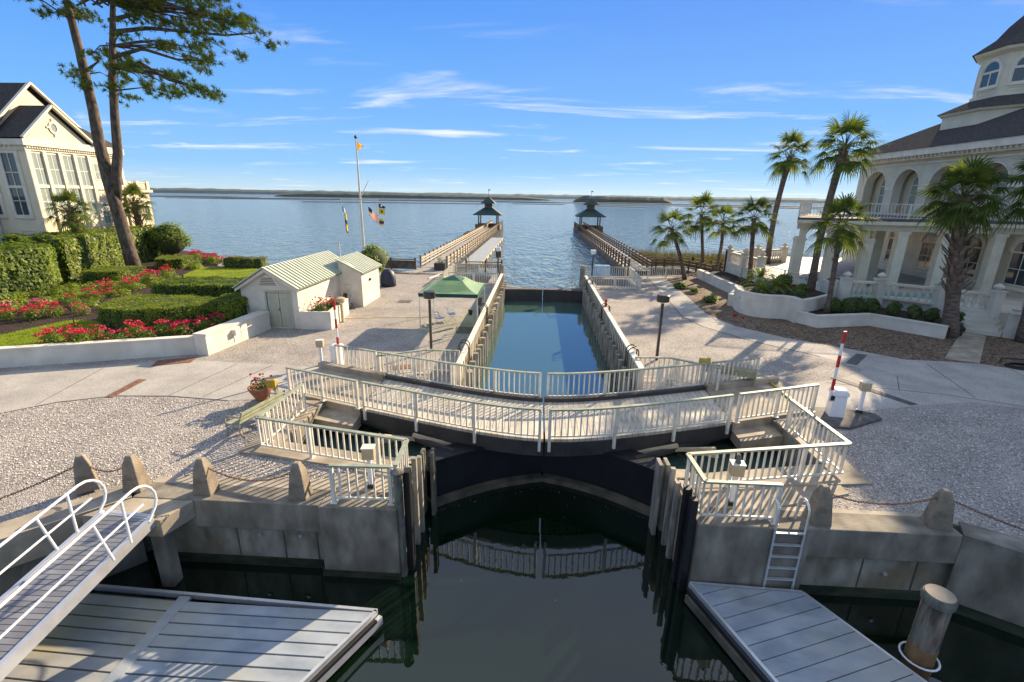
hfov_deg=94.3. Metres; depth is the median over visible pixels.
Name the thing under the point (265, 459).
shell fragments
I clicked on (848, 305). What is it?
shrub
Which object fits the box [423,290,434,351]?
lamp post
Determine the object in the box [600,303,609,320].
ladder
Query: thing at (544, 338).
lock water
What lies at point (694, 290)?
ground plant
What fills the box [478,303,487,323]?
ladder
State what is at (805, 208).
iron railing
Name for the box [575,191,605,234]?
gazebo
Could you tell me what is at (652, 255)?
marsh grass
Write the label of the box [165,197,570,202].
mud flat
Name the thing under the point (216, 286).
hedge
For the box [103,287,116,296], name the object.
rose bush
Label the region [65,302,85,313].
rose bush
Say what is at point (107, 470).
chain
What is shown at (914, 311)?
shrub
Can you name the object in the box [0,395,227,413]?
road joint
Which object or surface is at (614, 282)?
railing
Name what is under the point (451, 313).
folding chair
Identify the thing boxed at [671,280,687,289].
ground plant
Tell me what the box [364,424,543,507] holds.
lock gate
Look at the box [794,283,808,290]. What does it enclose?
shrub
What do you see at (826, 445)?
railing
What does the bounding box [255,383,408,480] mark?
railing
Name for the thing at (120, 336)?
rose bush
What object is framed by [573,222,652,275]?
pier
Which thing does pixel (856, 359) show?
drain grate
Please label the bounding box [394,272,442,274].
timber edge
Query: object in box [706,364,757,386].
park bench
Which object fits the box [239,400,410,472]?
gate recess
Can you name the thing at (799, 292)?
shrub
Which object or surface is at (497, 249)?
lamp post
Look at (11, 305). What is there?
rose bush
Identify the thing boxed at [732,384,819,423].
railing
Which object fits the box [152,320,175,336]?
rose bush
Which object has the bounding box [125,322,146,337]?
rose bush
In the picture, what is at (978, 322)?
terrace steps
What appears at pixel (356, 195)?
wooded shore
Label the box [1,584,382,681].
floating dock
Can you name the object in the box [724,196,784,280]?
palm tree
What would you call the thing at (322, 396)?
railing
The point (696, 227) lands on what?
palm tree
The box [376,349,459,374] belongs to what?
railing
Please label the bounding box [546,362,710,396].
railing
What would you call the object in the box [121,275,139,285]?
rose bush
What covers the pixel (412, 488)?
wooden pilings
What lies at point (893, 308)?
shrub
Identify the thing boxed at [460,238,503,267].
floating dock
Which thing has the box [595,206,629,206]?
mud flat
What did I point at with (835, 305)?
shrub
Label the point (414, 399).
railing
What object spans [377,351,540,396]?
railing
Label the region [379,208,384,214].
flag
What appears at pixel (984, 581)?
quay wall
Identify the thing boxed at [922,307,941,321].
shrub
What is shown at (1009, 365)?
garden hose
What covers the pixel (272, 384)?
lifebuoy post
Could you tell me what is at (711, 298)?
ground plant
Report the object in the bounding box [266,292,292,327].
garage door
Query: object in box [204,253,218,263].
rose bush
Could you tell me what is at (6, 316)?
rose bush
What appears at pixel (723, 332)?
path joint
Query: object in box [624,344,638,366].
ladder
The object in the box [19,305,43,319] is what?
rose bush
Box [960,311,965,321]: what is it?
shrub
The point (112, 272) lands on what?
hedge
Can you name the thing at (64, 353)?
garden wall
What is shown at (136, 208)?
palm tree
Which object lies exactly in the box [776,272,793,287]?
shrub
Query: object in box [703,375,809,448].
bridge approach
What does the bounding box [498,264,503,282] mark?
mooring pile
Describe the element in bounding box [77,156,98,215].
window
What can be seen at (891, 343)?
mulch bed
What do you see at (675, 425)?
railing
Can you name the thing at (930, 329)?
garden wall
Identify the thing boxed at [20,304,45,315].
rose bush
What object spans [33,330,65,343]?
rose bush
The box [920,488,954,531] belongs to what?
bollard
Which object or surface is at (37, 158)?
window
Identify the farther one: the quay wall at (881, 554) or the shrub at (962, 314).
the shrub at (962, 314)
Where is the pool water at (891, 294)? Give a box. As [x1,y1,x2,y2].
[805,279,962,301]
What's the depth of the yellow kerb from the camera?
18.77 m
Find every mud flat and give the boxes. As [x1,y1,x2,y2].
[149,195,259,197]
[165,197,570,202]
[303,201,482,203]
[571,202,821,206]
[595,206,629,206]
[664,205,822,208]
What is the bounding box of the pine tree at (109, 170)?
[14,0,289,266]
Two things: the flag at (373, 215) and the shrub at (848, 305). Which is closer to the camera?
the shrub at (848, 305)
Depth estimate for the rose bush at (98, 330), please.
22.00 m
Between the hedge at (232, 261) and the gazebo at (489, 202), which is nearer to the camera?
the hedge at (232, 261)
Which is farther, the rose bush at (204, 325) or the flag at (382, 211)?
the flag at (382, 211)
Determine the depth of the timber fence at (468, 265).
46.62 m
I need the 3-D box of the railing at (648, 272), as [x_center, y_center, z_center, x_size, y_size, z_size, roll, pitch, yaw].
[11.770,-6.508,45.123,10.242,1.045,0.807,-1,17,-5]
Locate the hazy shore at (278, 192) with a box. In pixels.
[149,188,840,202]
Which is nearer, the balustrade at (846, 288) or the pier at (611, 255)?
the balustrade at (846, 288)
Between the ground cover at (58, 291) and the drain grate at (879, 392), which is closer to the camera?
the drain grate at (879, 392)
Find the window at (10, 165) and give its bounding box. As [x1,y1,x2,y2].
[0,150,34,218]
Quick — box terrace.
[760,257,1023,329]
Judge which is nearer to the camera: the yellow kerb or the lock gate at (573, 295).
the yellow kerb
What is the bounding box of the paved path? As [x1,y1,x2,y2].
[945,332,985,362]
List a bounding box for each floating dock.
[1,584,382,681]
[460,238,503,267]
[684,581,926,681]
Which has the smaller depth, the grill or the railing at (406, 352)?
the railing at (406, 352)
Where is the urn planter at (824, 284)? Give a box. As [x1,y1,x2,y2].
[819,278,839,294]
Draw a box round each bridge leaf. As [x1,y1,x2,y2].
[360,374,542,455]
[544,385,731,455]
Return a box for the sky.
[0,0,1023,198]
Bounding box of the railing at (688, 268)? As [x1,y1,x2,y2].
[644,256,723,275]
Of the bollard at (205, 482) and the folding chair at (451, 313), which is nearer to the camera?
the bollard at (205, 482)
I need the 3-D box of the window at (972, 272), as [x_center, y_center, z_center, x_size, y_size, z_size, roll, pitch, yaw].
[34.594,-6.410,35.884,0.050,3.100,1.750,2,17,3]
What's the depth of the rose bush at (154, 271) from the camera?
35.82 m
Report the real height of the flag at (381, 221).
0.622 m
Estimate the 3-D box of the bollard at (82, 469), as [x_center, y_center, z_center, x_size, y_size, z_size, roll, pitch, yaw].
[-10.613,3.247,11.773,0.456,0.950,0.396,-13,22,-38]
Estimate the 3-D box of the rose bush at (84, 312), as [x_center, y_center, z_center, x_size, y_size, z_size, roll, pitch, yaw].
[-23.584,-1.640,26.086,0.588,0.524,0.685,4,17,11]
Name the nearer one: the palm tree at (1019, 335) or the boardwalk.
the palm tree at (1019, 335)
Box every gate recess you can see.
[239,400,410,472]
[677,419,871,488]
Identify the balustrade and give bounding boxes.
[723,243,788,271]
[723,245,767,281]
[837,271,944,308]
[936,278,1008,320]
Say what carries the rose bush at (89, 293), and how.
on the garden soil at (17, 323)
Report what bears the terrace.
on the ground at (634, 314)
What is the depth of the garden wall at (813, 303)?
29.92 m
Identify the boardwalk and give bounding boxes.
[409,267,446,274]
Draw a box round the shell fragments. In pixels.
[0,397,1023,536]
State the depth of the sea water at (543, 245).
122.93 m
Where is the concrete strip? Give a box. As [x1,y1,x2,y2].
[345,315,434,317]
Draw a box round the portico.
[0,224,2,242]
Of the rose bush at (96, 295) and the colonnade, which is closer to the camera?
the rose bush at (96, 295)
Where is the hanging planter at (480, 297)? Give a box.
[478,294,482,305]
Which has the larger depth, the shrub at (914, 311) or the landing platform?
the shrub at (914, 311)
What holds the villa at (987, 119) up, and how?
on the terrace
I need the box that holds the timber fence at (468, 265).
[465,259,502,272]
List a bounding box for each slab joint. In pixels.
[36,368,102,404]
[170,364,235,394]
[203,365,271,396]
[826,382,1019,405]
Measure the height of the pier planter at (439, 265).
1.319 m
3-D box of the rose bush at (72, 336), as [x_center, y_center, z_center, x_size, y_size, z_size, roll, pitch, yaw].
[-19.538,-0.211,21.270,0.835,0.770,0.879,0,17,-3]
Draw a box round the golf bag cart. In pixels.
[343,282,354,308]
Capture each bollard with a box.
[73,453,99,494]
[122,454,151,492]
[193,457,219,495]
[288,461,312,500]
[803,484,832,525]
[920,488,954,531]
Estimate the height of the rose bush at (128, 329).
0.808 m
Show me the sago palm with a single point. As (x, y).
(759, 287)
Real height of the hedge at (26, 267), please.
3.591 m
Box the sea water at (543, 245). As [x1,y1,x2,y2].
[149,193,850,300]
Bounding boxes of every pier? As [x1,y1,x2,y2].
[419,220,502,271]
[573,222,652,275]
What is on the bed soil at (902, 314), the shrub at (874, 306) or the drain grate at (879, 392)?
the shrub at (874, 306)
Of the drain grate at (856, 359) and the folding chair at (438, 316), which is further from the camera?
the folding chair at (438, 316)
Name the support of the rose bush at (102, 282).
on the garden soil at (17, 323)
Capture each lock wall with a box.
[456,273,506,387]
[580,275,645,391]
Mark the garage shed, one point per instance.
(288, 291)
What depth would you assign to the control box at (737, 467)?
11.33 m
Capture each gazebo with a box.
[473,189,503,231]
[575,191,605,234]
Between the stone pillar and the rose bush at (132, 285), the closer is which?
the stone pillar
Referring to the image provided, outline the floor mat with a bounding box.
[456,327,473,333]
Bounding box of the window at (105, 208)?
[101,202,111,223]
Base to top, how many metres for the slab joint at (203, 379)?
0.006 m
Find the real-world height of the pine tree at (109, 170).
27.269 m
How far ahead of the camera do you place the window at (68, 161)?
41.53 m
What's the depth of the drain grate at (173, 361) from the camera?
21.00 m
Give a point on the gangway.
(41, 600)
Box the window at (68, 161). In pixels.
[62,155,85,214]
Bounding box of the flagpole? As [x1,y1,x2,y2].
[340,135,378,251]
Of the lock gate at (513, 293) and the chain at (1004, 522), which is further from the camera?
the lock gate at (513, 293)
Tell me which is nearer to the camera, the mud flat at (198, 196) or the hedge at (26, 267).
the hedge at (26, 267)
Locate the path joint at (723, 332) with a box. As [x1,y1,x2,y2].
[649,279,816,355]
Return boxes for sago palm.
[734,267,793,299]
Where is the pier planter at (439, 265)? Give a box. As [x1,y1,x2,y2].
[434,257,445,270]
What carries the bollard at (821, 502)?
on the quay wall at (881, 554)
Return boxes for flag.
[344,213,347,232]
[368,207,378,223]
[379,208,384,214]
[379,219,383,224]
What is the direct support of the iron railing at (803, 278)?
on the terrace
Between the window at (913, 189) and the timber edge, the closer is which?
the window at (913, 189)
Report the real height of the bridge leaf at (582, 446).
2.845 m
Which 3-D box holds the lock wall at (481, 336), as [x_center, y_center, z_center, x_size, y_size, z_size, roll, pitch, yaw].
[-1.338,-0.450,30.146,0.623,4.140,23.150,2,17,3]
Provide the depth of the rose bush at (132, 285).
32.43 m
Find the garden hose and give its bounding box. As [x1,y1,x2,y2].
[999,357,1023,369]
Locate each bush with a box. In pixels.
[0,300,19,311]
[0,304,12,317]
[0,308,17,320]
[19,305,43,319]
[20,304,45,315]
[25,300,46,312]
[28,298,49,307]
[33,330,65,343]
[35,326,61,340]
[38,301,63,317]
[47,304,65,314]
[56,323,87,341]
[62,293,76,302]
[64,328,87,341]
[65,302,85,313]
[66,328,94,342]
[75,306,90,314]
[80,285,105,297]
[87,291,104,300]
[87,324,105,338]
[95,277,116,289]
[97,328,115,339]
[100,283,114,293]
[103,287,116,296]
[107,329,130,339]
[119,277,138,291]
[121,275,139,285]
[121,319,140,334]
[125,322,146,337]
[136,326,156,337]
[137,270,158,284]
[142,269,157,279]
[145,221,193,255]
[148,319,171,333]
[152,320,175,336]
[158,264,176,273]
[158,267,172,277]
[170,319,193,335]
[176,319,190,331]
[188,315,214,331]
[201,253,214,262]
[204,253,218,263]
[208,312,224,325]
[215,256,222,264]
[359,243,389,272]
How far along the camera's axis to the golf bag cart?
31.14 m
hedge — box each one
[0,224,160,281]
[0,239,63,293]
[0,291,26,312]
[79,265,147,284]
[95,293,214,328]
[150,275,247,297]
[154,255,201,268]
[208,292,249,320]
[221,255,268,268]
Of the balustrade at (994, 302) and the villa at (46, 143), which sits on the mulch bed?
the balustrade at (994, 302)
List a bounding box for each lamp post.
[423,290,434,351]
[495,247,500,272]
[591,250,595,280]
[655,294,669,359]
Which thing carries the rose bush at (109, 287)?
on the garden soil at (17, 323)
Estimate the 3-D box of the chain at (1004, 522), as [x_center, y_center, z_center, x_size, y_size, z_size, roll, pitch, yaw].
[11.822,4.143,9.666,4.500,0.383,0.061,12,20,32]
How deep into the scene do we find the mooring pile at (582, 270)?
40.58 m
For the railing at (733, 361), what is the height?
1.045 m
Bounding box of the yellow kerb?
[769,382,791,399]
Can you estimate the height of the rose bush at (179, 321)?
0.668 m
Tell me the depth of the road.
19.46 m
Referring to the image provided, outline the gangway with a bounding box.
[0,479,156,681]
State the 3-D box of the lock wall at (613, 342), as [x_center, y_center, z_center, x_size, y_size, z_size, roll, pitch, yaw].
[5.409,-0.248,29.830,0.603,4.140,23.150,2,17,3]
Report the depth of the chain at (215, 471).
11.68 m
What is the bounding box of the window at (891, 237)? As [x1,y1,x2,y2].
[883,231,893,261]
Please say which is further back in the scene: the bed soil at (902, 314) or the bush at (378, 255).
the bush at (378, 255)
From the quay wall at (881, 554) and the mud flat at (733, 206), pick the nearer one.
the quay wall at (881, 554)
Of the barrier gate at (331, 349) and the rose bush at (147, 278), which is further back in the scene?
the rose bush at (147, 278)
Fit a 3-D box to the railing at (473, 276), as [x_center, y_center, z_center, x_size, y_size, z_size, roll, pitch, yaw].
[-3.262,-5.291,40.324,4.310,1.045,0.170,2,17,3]
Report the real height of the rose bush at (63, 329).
0.869 m
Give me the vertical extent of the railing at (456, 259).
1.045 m
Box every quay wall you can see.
[0,486,147,596]
[133,465,411,579]
[678,480,963,599]
[943,521,1023,637]
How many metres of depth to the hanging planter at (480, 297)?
28.14 m
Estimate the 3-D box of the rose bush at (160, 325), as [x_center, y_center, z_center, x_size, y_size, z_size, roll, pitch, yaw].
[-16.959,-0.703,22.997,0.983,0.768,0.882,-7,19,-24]
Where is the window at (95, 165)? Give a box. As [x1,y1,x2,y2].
[92,163,101,180]
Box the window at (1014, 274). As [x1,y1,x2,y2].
[1002,240,1023,287]
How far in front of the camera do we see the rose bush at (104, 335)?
21.70 m
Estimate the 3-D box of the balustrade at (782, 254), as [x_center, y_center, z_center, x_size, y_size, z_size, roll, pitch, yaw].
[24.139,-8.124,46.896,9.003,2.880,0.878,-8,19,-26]
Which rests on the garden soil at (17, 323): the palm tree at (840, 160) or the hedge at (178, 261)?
the hedge at (178, 261)
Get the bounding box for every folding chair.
[432,310,444,324]
[445,306,455,319]
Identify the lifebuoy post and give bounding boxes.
[265,378,278,405]
[699,358,710,383]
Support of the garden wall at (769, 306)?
on the mulch bed
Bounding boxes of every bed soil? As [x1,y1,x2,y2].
[707,271,763,287]
[809,308,964,337]
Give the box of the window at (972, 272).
[963,235,982,277]
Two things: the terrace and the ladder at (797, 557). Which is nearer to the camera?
the ladder at (797, 557)
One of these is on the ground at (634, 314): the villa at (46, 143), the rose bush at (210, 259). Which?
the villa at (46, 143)
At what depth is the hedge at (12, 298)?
27.02 m
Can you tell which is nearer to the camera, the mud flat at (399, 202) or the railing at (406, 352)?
the railing at (406, 352)
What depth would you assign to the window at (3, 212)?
39.06 m
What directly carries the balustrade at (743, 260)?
on the terrace wall at (732, 269)
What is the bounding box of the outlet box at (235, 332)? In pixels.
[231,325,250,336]
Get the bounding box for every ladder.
[458,339,470,368]
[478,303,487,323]
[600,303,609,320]
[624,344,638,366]
[762,496,810,588]
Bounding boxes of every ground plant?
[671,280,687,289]
[689,287,698,292]
[702,294,718,303]
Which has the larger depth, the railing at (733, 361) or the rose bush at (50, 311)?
the rose bush at (50, 311)
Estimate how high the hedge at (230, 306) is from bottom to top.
1.291 m
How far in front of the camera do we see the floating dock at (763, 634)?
9.91 m
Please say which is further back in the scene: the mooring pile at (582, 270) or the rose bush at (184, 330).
the mooring pile at (582, 270)
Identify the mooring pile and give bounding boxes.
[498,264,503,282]
[579,266,585,286]
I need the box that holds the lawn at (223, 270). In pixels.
[0,267,257,345]
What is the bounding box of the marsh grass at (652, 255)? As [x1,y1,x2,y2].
[630,246,812,273]
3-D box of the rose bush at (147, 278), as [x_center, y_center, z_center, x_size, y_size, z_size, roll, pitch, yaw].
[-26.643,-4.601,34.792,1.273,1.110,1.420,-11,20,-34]
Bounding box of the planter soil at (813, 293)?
[743,284,825,298]
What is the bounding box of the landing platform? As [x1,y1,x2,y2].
[81,498,195,586]
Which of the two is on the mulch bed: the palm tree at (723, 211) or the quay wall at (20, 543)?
the palm tree at (723, 211)
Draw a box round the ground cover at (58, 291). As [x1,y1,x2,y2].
[11,261,202,307]
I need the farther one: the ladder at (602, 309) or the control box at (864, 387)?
the ladder at (602, 309)
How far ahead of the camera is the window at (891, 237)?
44.16 m
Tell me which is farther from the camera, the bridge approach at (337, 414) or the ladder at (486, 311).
the ladder at (486, 311)
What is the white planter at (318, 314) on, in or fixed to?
on the ground at (634, 314)
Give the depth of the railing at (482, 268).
45.33 m
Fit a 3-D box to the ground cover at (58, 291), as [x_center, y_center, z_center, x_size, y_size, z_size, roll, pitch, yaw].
[-28.043,-3.846,33.548,9.595,0.737,24.186,-4,18,-17]
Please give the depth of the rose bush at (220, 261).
45.41 m
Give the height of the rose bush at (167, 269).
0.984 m
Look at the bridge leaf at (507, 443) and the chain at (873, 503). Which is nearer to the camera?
the chain at (873, 503)
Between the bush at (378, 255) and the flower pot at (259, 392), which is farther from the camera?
the bush at (378, 255)
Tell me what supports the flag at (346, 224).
attached to the flagpole
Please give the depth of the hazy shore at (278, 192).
3657.47 m
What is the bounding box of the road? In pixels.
[0,278,1023,412]
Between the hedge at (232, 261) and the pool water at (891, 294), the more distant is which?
the hedge at (232, 261)
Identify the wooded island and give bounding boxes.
[573,195,672,203]
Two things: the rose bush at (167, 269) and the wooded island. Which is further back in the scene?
the wooded island
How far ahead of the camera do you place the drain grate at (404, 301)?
33.58 m
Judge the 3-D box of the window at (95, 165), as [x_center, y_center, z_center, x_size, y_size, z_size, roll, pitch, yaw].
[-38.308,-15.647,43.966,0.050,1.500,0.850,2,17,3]
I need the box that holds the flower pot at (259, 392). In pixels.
[247,373,271,406]
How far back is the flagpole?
46.43 m
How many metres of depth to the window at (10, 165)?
38.44 m
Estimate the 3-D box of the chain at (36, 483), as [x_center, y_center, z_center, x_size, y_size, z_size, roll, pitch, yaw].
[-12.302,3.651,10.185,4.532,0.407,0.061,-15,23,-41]
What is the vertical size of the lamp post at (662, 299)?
3.100 m
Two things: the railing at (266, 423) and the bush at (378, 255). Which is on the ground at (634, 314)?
the bush at (378, 255)
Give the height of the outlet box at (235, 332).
0.480 m
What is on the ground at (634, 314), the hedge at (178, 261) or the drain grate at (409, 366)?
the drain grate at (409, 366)
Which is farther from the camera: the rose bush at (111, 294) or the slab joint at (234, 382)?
the rose bush at (111, 294)
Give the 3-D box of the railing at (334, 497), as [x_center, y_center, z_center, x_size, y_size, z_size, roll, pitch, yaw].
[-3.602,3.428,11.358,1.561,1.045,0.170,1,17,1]
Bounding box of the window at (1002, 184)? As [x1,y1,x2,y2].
[986,170,1007,216]
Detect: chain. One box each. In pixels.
[0,466,72,499]
[90,466,121,472]
[208,467,288,481]
[832,493,937,504]
[954,500,1023,530]
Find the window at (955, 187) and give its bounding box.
[944,184,957,207]
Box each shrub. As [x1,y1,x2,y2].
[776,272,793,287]
[791,288,808,295]
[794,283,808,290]
[824,297,841,312]
[840,297,857,313]
[851,296,867,312]
[863,298,881,313]
[885,301,903,315]
[906,304,922,318]
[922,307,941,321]
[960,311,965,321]
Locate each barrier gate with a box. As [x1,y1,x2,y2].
[329,300,343,364]
[825,331,849,417]
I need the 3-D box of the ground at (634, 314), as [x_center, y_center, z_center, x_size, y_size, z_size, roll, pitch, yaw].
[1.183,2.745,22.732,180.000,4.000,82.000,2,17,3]
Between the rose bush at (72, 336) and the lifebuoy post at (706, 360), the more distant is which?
the rose bush at (72, 336)
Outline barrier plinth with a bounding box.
[813,407,881,429]
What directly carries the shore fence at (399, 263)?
on the ground at (634, 314)
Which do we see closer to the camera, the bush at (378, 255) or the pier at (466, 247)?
the bush at (378, 255)
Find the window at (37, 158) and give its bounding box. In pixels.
[31,152,57,216]
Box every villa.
[0,82,154,235]
[841,16,1023,298]
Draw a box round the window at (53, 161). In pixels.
[46,153,67,214]
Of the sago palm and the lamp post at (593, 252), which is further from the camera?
the lamp post at (593, 252)
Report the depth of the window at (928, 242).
39.88 m
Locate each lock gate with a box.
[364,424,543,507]
[505,285,542,300]
[542,433,727,515]
[543,287,582,302]
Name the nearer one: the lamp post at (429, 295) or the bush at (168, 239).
the lamp post at (429, 295)
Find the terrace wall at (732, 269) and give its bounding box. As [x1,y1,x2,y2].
[727,260,779,280]
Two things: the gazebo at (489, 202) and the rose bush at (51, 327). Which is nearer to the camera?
the rose bush at (51, 327)
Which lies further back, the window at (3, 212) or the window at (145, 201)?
the window at (145, 201)
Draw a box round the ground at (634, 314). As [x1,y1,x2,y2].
[0,258,1023,551]
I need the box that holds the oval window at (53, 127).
[46,119,60,136]
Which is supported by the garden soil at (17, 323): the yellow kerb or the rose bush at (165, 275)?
the rose bush at (165, 275)
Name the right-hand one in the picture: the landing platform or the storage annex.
the storage annex
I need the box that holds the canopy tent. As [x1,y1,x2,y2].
[418,275,484,330]
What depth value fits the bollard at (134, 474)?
11.71 m
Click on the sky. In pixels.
(672, 98)
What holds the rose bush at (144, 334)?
on the garden soil at (17, 323)
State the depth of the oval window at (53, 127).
39.65 m
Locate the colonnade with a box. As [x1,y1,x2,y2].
[787,213,1023,292]
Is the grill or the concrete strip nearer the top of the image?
the grill
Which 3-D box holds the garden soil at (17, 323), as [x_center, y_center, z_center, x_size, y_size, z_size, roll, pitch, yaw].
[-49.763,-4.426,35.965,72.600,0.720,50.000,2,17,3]
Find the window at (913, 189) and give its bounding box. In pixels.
[905,176,917,213]
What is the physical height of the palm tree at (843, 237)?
7.321 m
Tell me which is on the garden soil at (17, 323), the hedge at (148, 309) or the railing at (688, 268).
the hedge at (148, 309)
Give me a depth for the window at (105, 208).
44.95 m
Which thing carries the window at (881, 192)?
in the villa at (987, 119)
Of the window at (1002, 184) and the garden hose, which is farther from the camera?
the window at (1002, 184)
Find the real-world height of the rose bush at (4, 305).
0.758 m
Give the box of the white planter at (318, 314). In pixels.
[299,294,348,329]
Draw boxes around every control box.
[315,339,323,361]
[360,444,375,488]
[727,454,746,505]
[856,380,872,413]
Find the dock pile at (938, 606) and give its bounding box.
[898,584,958,680]
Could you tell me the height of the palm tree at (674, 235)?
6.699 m
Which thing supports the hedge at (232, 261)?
on the garden soil at (17, 323)
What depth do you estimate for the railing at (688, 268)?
51.19 m
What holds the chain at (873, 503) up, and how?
hanging from the bollard at (821, 502)
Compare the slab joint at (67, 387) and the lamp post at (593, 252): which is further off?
the lamp post at (593, 252)
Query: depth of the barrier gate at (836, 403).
16.25 m
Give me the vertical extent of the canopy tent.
2.860 m
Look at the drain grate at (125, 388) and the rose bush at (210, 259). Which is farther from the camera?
the rose bush at (210, 259)
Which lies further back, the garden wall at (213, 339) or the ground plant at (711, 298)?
the ground plant at (711, 298)
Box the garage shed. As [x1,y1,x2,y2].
[232,251,341,328]
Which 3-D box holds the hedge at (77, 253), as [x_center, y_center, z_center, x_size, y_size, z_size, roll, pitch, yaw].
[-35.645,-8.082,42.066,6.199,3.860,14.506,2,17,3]
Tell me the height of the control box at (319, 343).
1.160 m
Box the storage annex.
[335,252,381,306]
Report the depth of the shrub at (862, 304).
29.26 m
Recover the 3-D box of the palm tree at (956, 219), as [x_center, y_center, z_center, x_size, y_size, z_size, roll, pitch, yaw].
[23.560,-4.926,25.547,4.726,9.876,4.769,2,17,3]
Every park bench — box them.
[223,389,286,437]
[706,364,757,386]
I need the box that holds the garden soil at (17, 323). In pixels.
[0,251,253,342]
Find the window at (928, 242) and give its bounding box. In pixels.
[915,232,937,269]
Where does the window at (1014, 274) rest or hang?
in the villa at (987, 119)
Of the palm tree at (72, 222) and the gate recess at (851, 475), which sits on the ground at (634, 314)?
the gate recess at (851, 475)
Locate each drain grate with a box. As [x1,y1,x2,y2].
[105,379,146,397]
[152,357,196,365]
[393,364,410,369]
[397,300,411,302]
[831,377,917,404]
[846,353,866,364]
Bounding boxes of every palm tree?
[40,188,96,234]
[122,180,159,227]
[646,207,694,279]
[679,190,720,269]
[699,203,742,270]
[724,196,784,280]
[764,129,814,263]
[803,192,883,312]
[806,109,890,289]
[906,154,1021,337]
[991,157,1023,342]
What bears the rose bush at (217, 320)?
on the garden soil at (17, 323)
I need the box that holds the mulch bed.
[667,273,1023,368]
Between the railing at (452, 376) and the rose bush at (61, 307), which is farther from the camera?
the rose bush at (61, 307)
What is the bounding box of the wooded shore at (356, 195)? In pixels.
[276,191,551,200]
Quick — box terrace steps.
[960,309,1002,336]
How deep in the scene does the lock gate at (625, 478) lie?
15.12 m
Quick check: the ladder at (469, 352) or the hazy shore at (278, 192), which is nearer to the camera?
the ladder at (469, 352)
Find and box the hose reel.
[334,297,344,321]
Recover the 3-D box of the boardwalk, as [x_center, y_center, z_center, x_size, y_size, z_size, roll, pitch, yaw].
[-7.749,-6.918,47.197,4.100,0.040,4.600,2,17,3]
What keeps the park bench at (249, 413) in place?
on the ground at (634, 314)
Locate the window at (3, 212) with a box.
[0,189,8,217]
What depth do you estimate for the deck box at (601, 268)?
45.72 m
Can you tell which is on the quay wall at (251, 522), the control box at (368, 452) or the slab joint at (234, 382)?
the control box at (368, 452)
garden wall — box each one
[0,335,196,367]
[192,310,270,355]
[697,269,743,305]
[732,285,803,322]
[796,311,948,338]
[801,294,834,311]
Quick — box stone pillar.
[1002,307,1021,338]
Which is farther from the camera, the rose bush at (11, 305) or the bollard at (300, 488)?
the rose bush at (11, 305)
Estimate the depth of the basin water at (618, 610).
11.19 m
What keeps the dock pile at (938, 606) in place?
in the basin water at (618, 610)
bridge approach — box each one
[288,361,386,434]
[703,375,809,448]
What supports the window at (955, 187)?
in the villa at (987, 119)
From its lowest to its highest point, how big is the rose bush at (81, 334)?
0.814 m
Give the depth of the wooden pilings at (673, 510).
12.33 m
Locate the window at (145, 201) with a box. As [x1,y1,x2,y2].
[144,201,151,220]
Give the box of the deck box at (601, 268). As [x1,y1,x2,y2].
[593,265,609,275]
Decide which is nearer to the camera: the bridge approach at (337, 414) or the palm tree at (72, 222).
the bridge approach at (337, 414)
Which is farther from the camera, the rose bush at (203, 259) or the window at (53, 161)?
the rose bush at (203, 259)
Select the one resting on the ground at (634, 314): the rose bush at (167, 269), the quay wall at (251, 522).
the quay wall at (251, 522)
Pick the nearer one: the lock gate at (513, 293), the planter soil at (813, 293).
the planter soil at (813, 293)
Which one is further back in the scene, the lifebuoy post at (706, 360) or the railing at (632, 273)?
the railing at (632, 273)
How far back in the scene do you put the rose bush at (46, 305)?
26.93 m
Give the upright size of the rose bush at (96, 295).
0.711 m
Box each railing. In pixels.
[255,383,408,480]
[286,366,361,409]
[328,463,393,505]
[334,344,376,370]
[361,381,541,451]
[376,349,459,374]
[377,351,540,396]
[443,264,454,277]
[449,272,497,283]
[450,257,468,265]
[455,264,496,274]
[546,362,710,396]
[547,394,734,451]
[585,266,685,278]
[589,276,640,289]
[629,267,641,289]
[635,356,720,390]
[644,256,723,275]
[683,399,851,524]
[709,357,759,382]
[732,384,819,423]
[759,264,838,294]
[798,202,1023,220]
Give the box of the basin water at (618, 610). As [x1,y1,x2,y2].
[89,471,1023,681]
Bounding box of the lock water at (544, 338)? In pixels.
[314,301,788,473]
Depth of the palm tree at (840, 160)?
30.36 m
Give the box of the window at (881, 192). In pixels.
[875,179,884,211]
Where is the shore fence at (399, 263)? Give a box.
[385,257,416,269]
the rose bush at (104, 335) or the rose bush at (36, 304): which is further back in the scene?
the rose bush at (36, 304)
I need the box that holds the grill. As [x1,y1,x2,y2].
[380,269,395,286]

